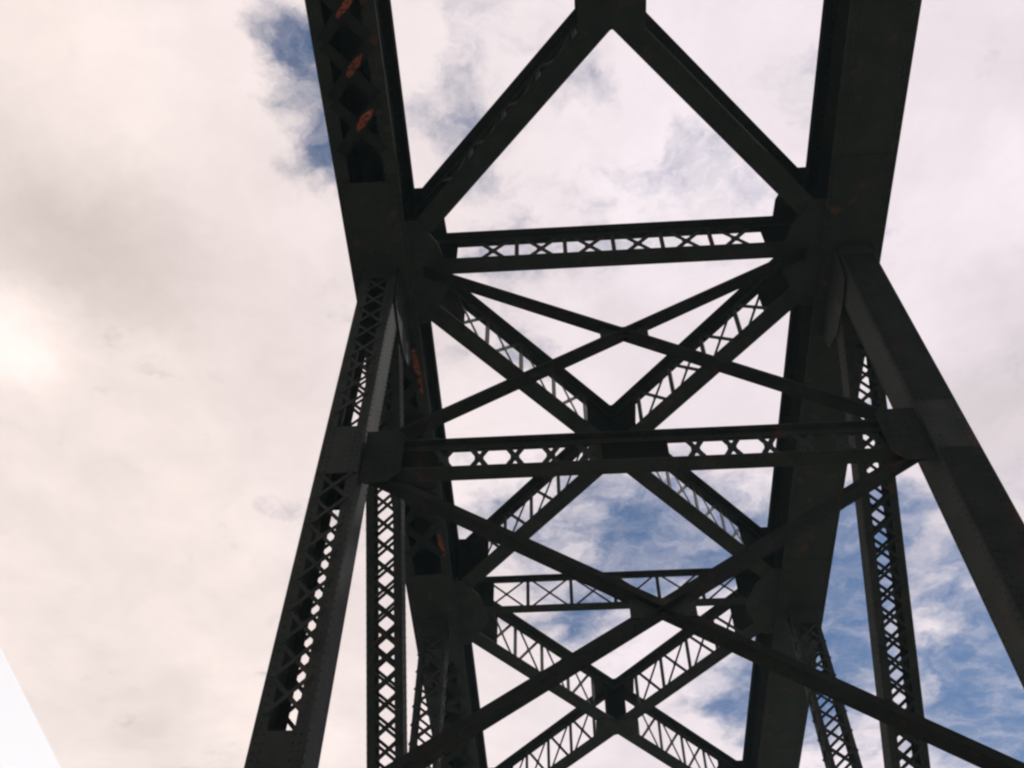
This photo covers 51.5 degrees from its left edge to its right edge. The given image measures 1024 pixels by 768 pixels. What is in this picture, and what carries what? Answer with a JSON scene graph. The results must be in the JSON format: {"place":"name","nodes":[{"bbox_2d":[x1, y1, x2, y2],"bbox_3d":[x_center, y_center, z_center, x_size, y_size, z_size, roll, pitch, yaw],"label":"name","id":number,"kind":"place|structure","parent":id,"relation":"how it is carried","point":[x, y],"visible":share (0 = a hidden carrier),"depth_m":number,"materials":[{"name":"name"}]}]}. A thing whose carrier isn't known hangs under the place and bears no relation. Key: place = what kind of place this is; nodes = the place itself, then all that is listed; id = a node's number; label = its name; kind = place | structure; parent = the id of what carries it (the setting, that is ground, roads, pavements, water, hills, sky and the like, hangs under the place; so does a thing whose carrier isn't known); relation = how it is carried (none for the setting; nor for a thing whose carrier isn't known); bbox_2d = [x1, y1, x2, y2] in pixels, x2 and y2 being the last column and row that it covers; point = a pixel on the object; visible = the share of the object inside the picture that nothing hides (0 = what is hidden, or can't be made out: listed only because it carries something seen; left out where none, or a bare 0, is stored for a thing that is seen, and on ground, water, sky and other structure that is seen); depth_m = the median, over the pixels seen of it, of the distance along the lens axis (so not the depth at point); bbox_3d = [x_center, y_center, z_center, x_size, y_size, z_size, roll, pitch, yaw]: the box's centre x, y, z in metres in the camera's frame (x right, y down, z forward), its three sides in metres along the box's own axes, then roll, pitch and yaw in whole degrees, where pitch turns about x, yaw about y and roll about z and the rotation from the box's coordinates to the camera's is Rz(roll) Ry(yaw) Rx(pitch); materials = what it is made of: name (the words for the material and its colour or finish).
{"place":"outdoors","nodes":[
{"label":"outdoors","id":0,"kind":"place"},
{"bbox_2d":[0,648,60,767],"bbox_3d":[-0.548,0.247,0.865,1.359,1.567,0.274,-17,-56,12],"label":"windscreen pillar","id":1,"kind":"structure","parent":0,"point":[24,742],"depth_m":0.90,"materials":[{"name":"white paint"}]},
{"bbox_2d":[0,0,1023,767],"label":"sky","id":2,"kind":"structure","parent":0,"point":[178,301],"materials":[{"name":"white"}]},
{"bbox_3d":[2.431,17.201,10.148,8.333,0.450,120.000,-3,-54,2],"label":"road","id":3,"kind":"structure","parent":0,"visible":0},
{"bbox_2d":[244,0,1023,767],"bbox_3d":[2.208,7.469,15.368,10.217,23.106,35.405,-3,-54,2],"label":"truss bridge","id":4,"kind":"structure","parent":3,"relation":"on","point":[820,276],"depth_m":19.42,"materials":[{"name":"black metal"}]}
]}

